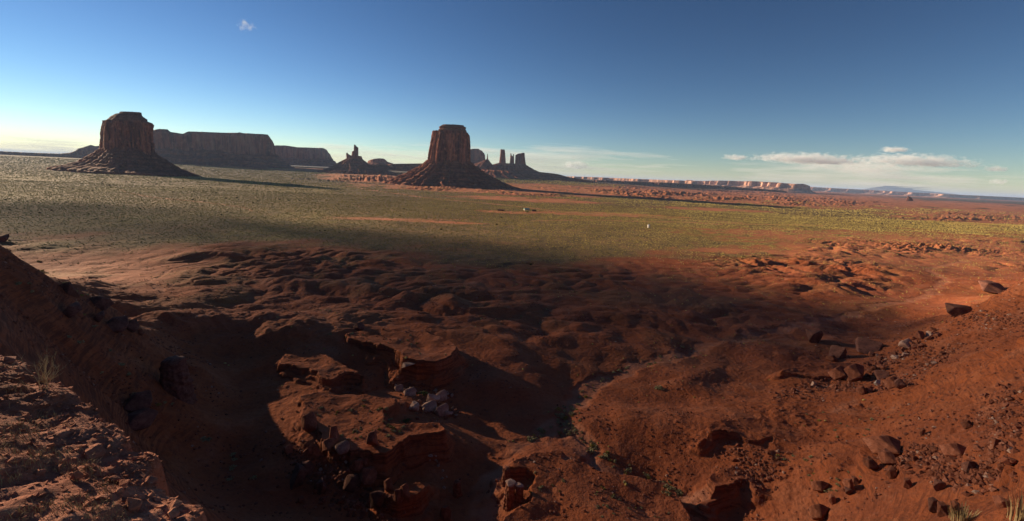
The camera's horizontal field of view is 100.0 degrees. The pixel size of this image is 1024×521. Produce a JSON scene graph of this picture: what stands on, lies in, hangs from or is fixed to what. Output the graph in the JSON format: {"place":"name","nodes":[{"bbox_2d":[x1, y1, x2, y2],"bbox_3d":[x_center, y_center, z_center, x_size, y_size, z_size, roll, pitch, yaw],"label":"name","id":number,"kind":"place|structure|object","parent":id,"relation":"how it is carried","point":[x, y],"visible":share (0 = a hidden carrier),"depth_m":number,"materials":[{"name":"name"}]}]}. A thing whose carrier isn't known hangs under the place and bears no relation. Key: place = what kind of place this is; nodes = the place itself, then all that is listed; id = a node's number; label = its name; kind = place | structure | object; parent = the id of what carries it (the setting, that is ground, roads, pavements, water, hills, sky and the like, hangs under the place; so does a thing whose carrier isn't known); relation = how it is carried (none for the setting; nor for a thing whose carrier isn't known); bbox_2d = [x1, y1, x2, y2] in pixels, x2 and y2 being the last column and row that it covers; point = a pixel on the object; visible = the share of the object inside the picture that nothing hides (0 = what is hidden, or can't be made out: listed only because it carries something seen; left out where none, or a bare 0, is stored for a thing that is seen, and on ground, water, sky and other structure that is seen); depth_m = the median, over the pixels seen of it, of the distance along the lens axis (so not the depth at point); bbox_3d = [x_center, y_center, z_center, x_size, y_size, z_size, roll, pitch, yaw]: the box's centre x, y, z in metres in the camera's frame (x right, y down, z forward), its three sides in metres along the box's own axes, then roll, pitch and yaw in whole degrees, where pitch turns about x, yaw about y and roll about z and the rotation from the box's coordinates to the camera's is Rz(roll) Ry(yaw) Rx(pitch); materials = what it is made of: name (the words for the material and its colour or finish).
{"place":"outdoors","nodes":[
{"label":"outdoors","id":0,"kind":"place"},
{"bbox_2d":[0,145,98,157],"bbox_3d":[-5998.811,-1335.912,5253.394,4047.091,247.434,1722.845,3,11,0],"label":"mesa","id":1,"kind":"structure","parent":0,"point":[82,152],"depth_m":4554.93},
{"bbox_2d":[0,357,206,520],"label":"rocky slope","id":2,"kind":"structure","parent":0,"point":[29,479],"depth_m":4.57,"materials":[{"name":"stone"}]},
{"bbox_2d":[2,356,16,362],"bbox_3d":[-7.609,1.496,6.501,0.214,0.065,0.211,8,23,-10],"label":"shale slab","id":3,"kind":"object","parent":2,"relation":"on","point":[11,359],"depth_m":6.48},
{"bbox_2d":[7,456,20,463],"bbox_3d":[-5.010,2.009,4.323,0.081,0.055,0.099,13,15,42],"label":"shale slab","id":4,"kind":"object","parent":2,"relation":"on","point":[11,459],"depth_m":4.31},
{"bbox_2d":[8,347,58,382],"bbox_3d":[-6.646,1.502,6.047,0.421,0.547,0.424,5,12,12],"label":"dry weed","id":5,"kind":"object","parent":2,"relation":"on","point":[42,378],"visible":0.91,"depth_m":6.07,"materials":[{"name":"plant"}]},
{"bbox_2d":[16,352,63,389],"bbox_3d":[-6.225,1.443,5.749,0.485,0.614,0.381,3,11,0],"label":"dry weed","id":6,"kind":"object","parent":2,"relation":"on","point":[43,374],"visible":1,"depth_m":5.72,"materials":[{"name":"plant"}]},
{"bbox_2d":[35,469,46,474],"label":"shale slab","id":7,"kind":"structure","parent":2,"relation":"on","point":[40,471],"depth_m":4.32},
{"bbox_2d":[40,401,50,406],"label":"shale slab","id":8,"kind":"structure","parent":2,"relation":"on","point":[45,403],"depth_m":5.48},
{"bbox_2d":[0,364,131,520],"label":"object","id":9,"kind":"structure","parent":2,"relation":"on","point":[80,461],"depth_m":4.39,"materials":[{"name":"plant"}]},
{"bbox_2d":[70,470,82,478],"bbox_3d":[-4.363,2.148,4.294,0.107,0.079,0.086,3,2,-5],"label":"shale slab","id":10,"kind":"object","parent":2,"relation":"on","point":[76,474],"depth_m":4.28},
{"bbox_2d":[85,443,105,459],"bbox_3d":[-4.672,2.122,4.789,0.252,0.052,0.180,20,16,21],"label":"shale slab","id":11,"kind":"object","parent":2,"relation":"on","point":[96,450],"depth_m":4.78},
{"bbox_2d":[0,355,203,520],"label":"shale flakes","id":12,"kind":"object","parent":2,"relation":"on","point":[95,419],"visible":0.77,"depth_m":4.71,"materials":[{"name":"stone"}]},
{"bbox_2d":[95,494,110,499],"bbox_3d":[-3.902,2.248,4.086,0.126,0.035,0.094,-1,-5,-28],"label":"shale slab","id":13,"kind":"object","parent":2,"relation":"on","point":[102,496],"depth_m":4.08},
{"bbox_2d":[109,475,119,480],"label":"shale slab","id":14,"kind":"object","parent":2,"relation":"on","point":[114,478],"depth_m":4.43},
{"bbox_2d":[116,487,123,492],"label":"shale slab","id":15,"kind":"object","parent":2,"relation":"on","point":[119,489],"depth_m":4.22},
{"bbox_2d":[119,479,129,485],"bbox_3d":[-3.981,2.289,4.400,0.106,0.090,0.129,-7,15,-40],"label":"shale slab","id":16,"kind":"object","parent":2,"relation":"on","point":[123,482],"depth_m":4.38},
{"bbox_2d":[125,497,142,511],"bbox_3d":[-3.646,2.342,4.134,0.164,0.129,0.168,10,18,-20],"label":"shale slab","id":17,"kind":"object","parent":2,"relation":"on","point":[133,504],"depth_m":4.10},
{"bbox_2d":[145,476,157,483],"bbox_3d":[-3.852,2.332,4.562,0.142,0.034,0.096,3,21,1],"label":"shale slab","id":18,"kind":"object","parent":2,"relation":"on","point":[150,479],"depth_m":4.56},
{"bbox_2d":[167,507,179,517],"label":"shale slab","id":19,"kind":"structure","parent":2,"relation":"on","point":[173,512],"depth_m":4.13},
{"bbox_2d":[169,499,182,508],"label":"shale slab","id":20,"kind":"structure","parent":2,"relation":"on","point":[177,503],"depth_m":4.27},
{"bbox_2d":[368,158,392,163],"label":"mesa","id":21,"kind":"structure","parent":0,"point":[378,161],"depth_m":4666.21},
{"bbox_2d":[470,149,484,163],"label":"sandstone mesa","id":22,"kind":"structure","parent":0,"point":[477,155],"depth_m":4805.91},
{"bbox_2d":[0,155,1023,520],"bbox_3d":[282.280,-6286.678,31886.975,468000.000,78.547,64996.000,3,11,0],"label":"ground","id":23,"kind":"structure","parent":0,"point":[278,273],"depth_m":161.24,"materials":[{"name":"red soil"}]},
{"bbox_2d":[0,234,8,242],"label":"boulder","id":24,"kind":"object","parent":23,"relation":"on","point":[3,238],"visible":0.91,"depth_m":338.95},
{"bbox_2d":[59,282,79,296],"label":"boulder","id":25,"kind":"object","parent":23,"relation":"on","point":[68,288],"visible":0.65,"depth_m":105.92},
{"bbox_2d":[62,301,81,317],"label":"boulder","id":26,"kind":"object","parent":23,"relation":"on","point":[72,310],"visible":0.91,"depth_m":96.18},
{"bbox_2d":[93,311,104,321],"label":"boulder","id":27,"kind":"object","parent":23,"relation":"on","point":[99,317],"visible":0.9,"depth_m":108.09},
{"bbox_2d":[89,296,113,310],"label":"boulder","id":28,"kind":"object","parent":23,"relation":"on","point":[102,303],"visible":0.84,"depth_m":115.64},
{"bbox_2d":[107,316,128,332],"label":"boulder","id":29,"kind":"object","parent":23,"relation":"on","point":[118,324],"visible":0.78,"depth_m":111.60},
{"bbox_2d":[47,111,199,176],"bbox_3d":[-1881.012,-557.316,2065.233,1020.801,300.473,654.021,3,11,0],"label":"sandstone butte","id":30,"kind":"object","parent":23,"relation":"on","point":[126,145],"visible":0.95,"depth_m":1958.66,"materials":[{"name":"stone"}]},
{"bbox_2d":[126,319,139,332],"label":"boulder","id":31,"kind":"object","parent":23,"relation":"on","point":[133,326],"visible":0.77,"depth_m":119.05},
{"bbox_2d":[124,390,152,412],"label":"boulder","id":32,"kind":"object","parent":23,"relation":"on","point":[136,401],"visible":0.82,"depth_m":94.61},
{"bbox_2d":[128,408,157,430],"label":"boulder","id":33,"kind":"object","parent":23,"relation":"on","point":[143,418],"visible":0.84,"depth_m":92.09,"materials":[{"name":"stone"}]},
{"bbox_2d":[159,355,197,404],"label":"boulder","id":34,"kind":"object","parent":23,"relation":"on","point":[176,380],"visible":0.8,"depth_m":108.81,"materials":[{"name":"stone"}]},
{"bbox_2d":[153,129,294,168],"bbox_3d":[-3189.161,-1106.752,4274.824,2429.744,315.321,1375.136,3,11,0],"label":"sandstone mesa","id":35,"kind":"structure","parent":23,"relation":"on","point":[239,149],"depth_m":3834.23,"materials":[{"name":"stone"}]},
{"bbox_2d":[290,463,306,489],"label":"boulder","id":36,"kind":"object","parent":23,"relation":"on","point":[299,473],"visible":1,"depth_m":95.25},
{"bbox_2d":[274,145,335,166],"bbox_3d":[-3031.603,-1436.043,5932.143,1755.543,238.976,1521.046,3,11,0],"label":"sandstone mesa","id":37,"kind":"structure","parent":23,"relation":"on","point":[305,156],"depth_m":5325.19,"materials":[{"name":"stone"}]},
{"bbox_2d":[300,460,314,477],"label":"boulder","id":38,"kind":"object","parent":23,"relation":"on","point":[309,465],"visible":0.77,"depth_m":98.17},
{"bbox_2d":[303,448,312,455],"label":"rock","id":39,"kind":"object","parent":23,"relation":"on","point":[307,452],"visible":0.99,"depth_m":102.71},
{"bbox_2d":[299,411,317,431],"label":"boulder","id":40,"kind":"object","parent":23,"relation":"on","point":[309,421],"visible":1,"depth_m":108.06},
{"bbox_2d":[314,477,327,494],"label":"boulder","id":41,"kind":"object","parent":23,"relation":"on","point":[320,487],"visible":1,"depth_m":93.87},
{"bbox_2d":[322,438,337,450],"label":"boulder","id":42,"kind":"object","parent":23,"relation":"on","point":[328,444],"visible":1,"depth_m":101.23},
{"bbox_2d":[328,426,339,440],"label":"boulder","id":43,"kind":"object","parent":23,"relation":"on","point":[334,433],"visible":0.72,"depth_m":103.30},
{"bbox_2d":[334,440,349,454],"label":"boulder","id":44,"kind":"object","parent":23,"relation":"on","point":[342,447],"visible":1,"depth_m":99.97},
{"bbox_2d":[343,473,361,492],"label":"boulder","id":45,"kind":"object","parent":23,"relation":"on","point":[351,482],"visible":0.94,"depth_m":96.12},
{"bbox_2d":[317,145,397,174],"bbox_3d":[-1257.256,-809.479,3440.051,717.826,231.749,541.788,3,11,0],"label":"sandstone butte","id":46,"kind":"object","parent":23,"relation":"on","point":[354,163],"visible":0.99,"depth_m":3331.99,"materials":[{"name":"stone"}]},
{"bbox_2d":[352,458,364,471],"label":"boulder","id":47,"kind":"object","parent":23,"relation":"on","point":[358,466],"visible":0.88,"depth_m":98.26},
{"bbox_2d":[353,322,364,330],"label":"boulder","id":48,"kind":"object","parent":23,"relation":"on","point":[359,326],"visible":0.94,"depth_m":168.72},
{"bbox_2d":[359,466,376,484],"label":"boulder","id":49,"kind":"object","parent":23,"relation":"on","point":[368,475],"visible":1,"depth_m":97.54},
{"bbox_2d":[366,429,378,445],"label":"boulder","id":50,"kind":"object","parent":23,"relation":"on","point":[372,439],"visible":1,"depth_m":101.15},
{"bbox_2d":[370,490,385,508],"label":"boulder","id":51,"kind":"object","parent":23,"relation":"on","point":[377,498],"visible":0.86,"depth_m":89.74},
{"bbox_2d":[384,477,392,491],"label":"boulder","id":52,"kind":"object","parent":23,"relation":"on","point":[388,485],"visible":1,"depth_m":91.20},
{"bbox_2d":[371,163,421,170],"bbox_3d":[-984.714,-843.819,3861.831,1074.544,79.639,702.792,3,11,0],"label":"mesa","id":53,"kind":"structure","parent":23,"relation":"on","point":[399,167],"depth_m":3587.48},
{"bbox_2d":[393,488,402,503],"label":"boulder","id":54,"kind":"object","parent":23,"relation":"on","point":[397,498],"visible":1,"depth_m":88.26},
{"bbox_2d":[394,384,403,391],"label":"boulder","id":55,"kind":"object","parent":23,"relation":"on","point":[399,387],"visible":0.94,"depth_m":139.18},
{"bbox_2d":[400,483,409,499],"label":"boulder","id":56,"kind":"object","parent":23,"relation":"on","point":[405,493],"visible":0.94,"depth_m":88.77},
{"bbox_2d":[402,362,414,367],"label":"boulder","id":57,"kind":"object","parent":23,"relation":"on","point":[405,364],"visible":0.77,"depth_m":141.74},
{"bbox_2d":[403,387,415,395],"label":"boulder","id":58,"kind":"object","parent":23,"relation":"on","point":[411,391],"visible":0.82,"depth_m":134.79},
{"bbox_2d":[409,401,418,410],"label":"boulder","id":59,"kind":"object","parent":23,"relation":"on","point":[414,405],"visible":1,"depth_m":124.51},
{"bbox_2d":[421,400,436,411],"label":"boulder","id":60,"kind":"object","parent":23,"relation":"on","point":[431,405],"visible":0.92,"depth_m":128.15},
{"bbox_2d":[426,394,439,401],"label":"boulder","id":61,"kind":"object","parent":23,"relation":"on","point":[430,397],"visible":0.67,"depth_m":131.69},
{"bbox_2d":[434,403,448,416],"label":"boulder","id":62,"kind":"object","parent":23,"relation":"on","point":[440,410],"visible":0.95,"depth_m":127.00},
{"bbox_2d":[436,389,446,400],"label":"boulder","id":63,"kind":"object","parent":23,"relation":"on","point":[442,394],"visible":0.75,"depth_m":136.11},
{"bbox_2d":[439,506,450,520],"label":"boulder","id":64,"kind":"object","parent":23,"relation":"on","point":[445,513],"visible":1,"depth_m":91.14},
{"bbox_2d":[445,411,452,416],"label":"boulder","id":65,"kind":"object","parent":23,"relation":"on","point":[448,413],"visible":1,"depth_m":126.78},
{"bbox_2d":[383,124,520,188],"bbox_3d":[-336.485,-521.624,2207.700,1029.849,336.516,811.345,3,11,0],"label":"sandstone butte","id":66,"kind":"object","parent":23,"relation":"on","point":[448,163],"visible":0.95,"depth_m":2116.65,"materials":[{"name":"stone"}]},
{"bbox_2d":[452,479,461,497],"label":"rock pillar","id":67,"kind":"object","parent":23,"relation":"on","point":[457,492],"visible":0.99,"depth_m":98.73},
{"bbox_2d":[500,466,510,486],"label":"rock pillar","id":68,"kind":"object","parent":23,"relation":"on","point":[506,475],"visible":0.84,"depth_m":96.95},
{"bbox_2d":[501,479,516,511],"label":"rock pillar","id":69,"kind":"object","parent":23,"relation":"on","point":[508,498],"visible":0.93,"depth_m":90.86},
{"bbox_2d":[0,155,1023,485],"bbox_3d":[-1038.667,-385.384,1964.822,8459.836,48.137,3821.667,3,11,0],"label":"scrub cover","id":70,"kind":"object","parent":23,"relation":"on","point":[8,169],"visible":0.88,"depth_m":832.83,"materials":[{"name":"plant"}]},
{"bbox_2d":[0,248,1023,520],"bbox_3d":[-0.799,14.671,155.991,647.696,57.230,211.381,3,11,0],"label":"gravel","id":71,"kind":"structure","parent":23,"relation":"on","point":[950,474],"depth_m":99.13,"materials":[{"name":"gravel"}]},
{"bbox_2d":[514,482,523,503],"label":"rock pillar","id":72,"kind":"object","parent":23,"relation":"on","point":[519,496],"visible":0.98,"depth_m":90.59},
{"bbox_2d":[482,149,597,182],"bbox_3d":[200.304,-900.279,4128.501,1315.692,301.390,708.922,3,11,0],"label":"sandstone towers","id":73,"kind":"structure","parent":23,"relation":"on","point":[519,169],"depth_m":3985.70,"materials":[{"name":"stone"}]},
{"bbox_2d":[474,154,496,169],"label":"rock spire","id":74,"kind":"object","parent":73,"relation":"on","point":[486,164],"visible":0.94,"depth_m":3782.57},
{"bbox_2d":[566,176,696,183],"bbox_3d":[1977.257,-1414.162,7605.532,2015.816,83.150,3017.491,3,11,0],"label":"cliff escarpment","id":75,"kind":"structure","parent":23,"relation":"on","point":[645,180],"depth_m":7025.38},
{"bbox_2d":[593,180,786,192],"bbox_3d":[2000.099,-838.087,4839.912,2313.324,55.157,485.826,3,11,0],"label":"mesa","id":76,"kind":"structure","parent":23,"relation":"on","point":[661,184],"depth_m":4685.52,"materials":[{"name":"stone"}]},
{"bbox_2d":[686,180,816,193],"bbox_3d":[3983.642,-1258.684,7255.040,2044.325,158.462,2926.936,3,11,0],"label":"cliff escarpment","id":77,"kind":"structure","parent":23,"relation":"on","point":[795,188],"depth_m":6365.79,"materials":[{"name":"stone"}]},
{"bbox_2d":[806,329,822,342],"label":"boulder","id":78,"kind":"object","parent":23,"relation":"on","point":[814,336],"visible":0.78,"depth_m":191.30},
{"bbox_2d":[809,504,829,520],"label":"boulder","id":79,"kind":"object","parent":23,"relation":"on","point":[818,512],"visible":0.89,"depth_m":80.36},
{"bbox_2d":[811,481,828,491],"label":"boulder","id":80,"kind":"object","parent":23,"relation":"on","point":[819,486],"visible":0.92,"depth_m":86.77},
{"bbox_2d":[825,355,838,361],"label":"boulder","id":81,"kind":"object","parent":23,"relation":"on","point":[832,358],"visible":0.91,"depth_m":172.99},
{"bbox_2d":[828,494,835,504],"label":"boulder","id":82,"kind":"object","parent":23,"relation":"on","point":[832,499],"visible":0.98,"depth_m":81.25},
{"bbox_2d":[828,366,845,379],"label":"boulder","id":83,"kind":"object","parent":23,"relation":"on","point":[838,373],"visible":0.9,"depth_m":151.03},
{"bbox_2d":[829,345,846,358],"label":"boulder","id":84,"kind":"object","parent":23,"relation":"on","point":[839,352],"visible":0.81,"depth_m":175.47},
{"bbox_2d":[842,478,854,490],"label":"boulder","id":85,"kind":"object","parent":23,"relation":"on","point":[847,482],"visible":0.76,"depth_m":81.22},
{"bbox_2d":[844,486,852,494],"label":"boulder","id":86,"kind":"object","parent":23,"relation":"on","point":[848,491],"visible":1,"depth_m":80.50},
{"bbox_2d":[843,363,863,381],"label":"boulder","id":87,"kind":"object","parent":23,"relation":"on","point":[854,372],"visible":0.75,"depth_m":148.29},
{"bbox_2d":[851,475,859,484],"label":"boulder","id":88,"kind":"object","parent":23,"relation":"on","point":[855,480],"visible":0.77,"depth_m":82.53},
{"bbox_2d":[856,385,867,394],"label":"boulder","id":89,"kind":"object","parent":23,"relation":"on","point":[860,390],"visible":0.83,"depth_m":128.04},
{"bbox_2d":[855,337,882,353],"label":"boulder","id":90,"kind":"object","parent":23,"relation":"on","point":[865,345],"visible":0.79,"depth_m":177.42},
{"bbox_2d":[865,386,872,392],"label":"boulder","id":91,"kind":"object","parent":23,"relation":"on","point":[869,389],"visible":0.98,"depth_m":127.63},
{"bbox_2d":[862,456,877,468],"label":"boulder","id":92,"kind":"object","parent":23,"relation":"on","point":[869,462],"visible":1,"depth_m":82.16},
{"bbox_2d":[862,435,900,456],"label":"boulder","id":93,"kind":"object","parent":23,"relation":"on","point":[875,444],"visible":0.92,"depth_m":85.93,"materials":[{"name":"stone"}]},
{"bbox_2d":[874,370,889,379],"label":"boulder","id":94,"kind":"object","parent":23,"relation":"on","point":[879,374],"visible":0.7,"depth_m":143.94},
{"bbox_2d":[878,448,896,464],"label":"boulder","id":95,"kind":"object","parent":23,"relation":"on","point":[886,455],"visible":0.98,"depth_m":80.87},
{"bbox_2d":[883,376,897,388],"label":"boulder","id":96,"kind":"object","parent":23,"relation":"on","point":[889,383],"visible":0.65,"depth_m":124.30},
{"bbox_2d":[886,465,896,478],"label":"boulder","id":97,"kind":"object","parent":23,"relation":"on","point":[891,472],"visible":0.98,"depth_m":76.67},
{"bbox_2d":[894,378,905,388],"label":"boulder","id":98,"kind":"object","parent":23,"relation":"on","point":[899,383],"visible":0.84,"depth_m":120.14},
{"bbox_2d":[898,338,912,347],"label":"boulder","id":99,"kind":"object","parent":23,"relation":"on","point":[904,343],"visible":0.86,"depth_m":166.75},
{"bbox_2d":[903,477,911,488],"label":"boulder","id":100,"kind":"object","parent":23,"relation":"on","point":[907,483],"visible":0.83,"depth_m":68.35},
{"bbox_2d":[810,187,1023,200],"bbox_3d":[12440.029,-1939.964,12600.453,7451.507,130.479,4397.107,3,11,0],"label":"cliff escarpment","id":101,"kind":"structure","parent":23,"relation":"on","point":[911,193],"depth_m":11293.73,"materials":[{"name":"stone"}]},
{"bbox_2d":[914,331,924,339],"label":"boulder","id":102,"kind":"object","parent":23,"relation":"on","point":[919,335],"visible":0.77,"depth_m":167.01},
{"bbox_2d":[919,428,925,435],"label":"boulder","id":103,"kind":"object","parent":23,"relation":"on","point":[922,431],"visible":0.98,"depth_m":86.36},
{"bbox_2d":[928,497,937,512],"bbox_3d":[55.167,32.099,56.182,1.257,1.955,1.949,10,13,31],"label":"boulder","id":104,"kind":"object","parent":23,"relation":"on","point":[932,504],"visible":0.78,"depth_m":55.71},
{"bbox_2d":[933,478,945,490],"bbox_3d":[60.419,31.911,60.964,1.301,1.862,1.116,7,12,22],"label":"boulder","id":105,"kind":"object","parent":23,"relation":"on","point":[938,485],"visible":1,"depth_m":60.56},
{"bbox_2d":[937,501,950,516],"bbox_3d":[44.536,25.843,44.171,1.284,1.481,1.610,11,14,38],"label":"boulder","id":106,"kind":"object","parent":23,"relation":"on","point":[942,509],"visible":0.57,"depth_m":43.95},
{"bbox_2d":[939,443,966,456],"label":"boulder","id":107,"kind":"object","parent":23,"relation":"on","point":[953,449],"visible":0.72,"depth_m":68.46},
{"bbox_2d":[950,500,959,510],"bbox_3d":[51.468,28.662,50.048,0.834,1.398,0.775,-2,14,-21],"label":"boulder","id":108,"kind":"object","parent":23,"relation":"on","point":[953,502],"visible":0.52,"depth_m":49.80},
{"bbox_2d":[945,303,971,316],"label":"boulder","id":109,"kind":"object","parent":23,"relation":"on","point":[955,310],"visible":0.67,"depth_m":171.74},
{"bbox_2d":[946,497,981,520],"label":"dry grass tuft","id":110,"kind":"object","parent":23,"relation":"on","point":[960,515],"visible":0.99,"depth_m":38.62,"materials":[{"name":"plant"}]},
{"bbox_2d":[960,420,972,428],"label":"boulder","id":111,"kind":"object","parent":23,"relation":"on","point":[966,424],"visible":1,"depth_m":81.04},
{"bbox_2d":[961,461,977,472],"bbox_3d":[62.271,28.062,58.381,1.514,1.895,1.510,6,12,18],"label":"boulder","id":112,"kind":"object","parent":23,"relation":"on","point":[966,466],"visible":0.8,"depth_m":58.01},
{"bbox_2d":[978,280,1004,293],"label":"boulder","id":113,"kind":"object","parent":23,"relation":"on","point":[989,286],"visible":0.89,"depth_m":308.77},
{"bbox_2d":[991,438,999,448],"bbox_3d":[67.150,25.581,59.464,1.166,1.786,1.664,10,13,32],"label":"boulder","id":114,"kind":"object","parent":23,"relation":"on","point":[995,442],"visible":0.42,"depth_m":59.20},
{"bbox_2d":[992,495,1009,508],"bbox_3d":[45.153,22.512,39.673,1.075,1.293,1.449,5,4,8],"label":"boulder","id":115,"kind":"object","parent":23,"relation":"on","point":[1000,502],"visible":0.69,"depth_m":39.40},
{"bbox_2d":[1001,483,1023,520],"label":"dry grass tuft","id":116,"kind":"object","parent":23,"relation":"on","point":[1019,514],"visible":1,"depth_m":33.77,"materials":[{"name":"plant"}]},
{"bbox_2d":[0,0,1023,197],"label":"sky","id":117,"kind":"structure","parent":0,"point":[843,94],"materials":[{"name":"blue"}]},
{"bbox_2d":[861,186,958,194],"bbox_3d":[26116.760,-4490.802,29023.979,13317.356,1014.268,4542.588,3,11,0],"label":"mountain","id":118,"kind":"structure","parent":0,"point":[892,188],"depth_m":28422.98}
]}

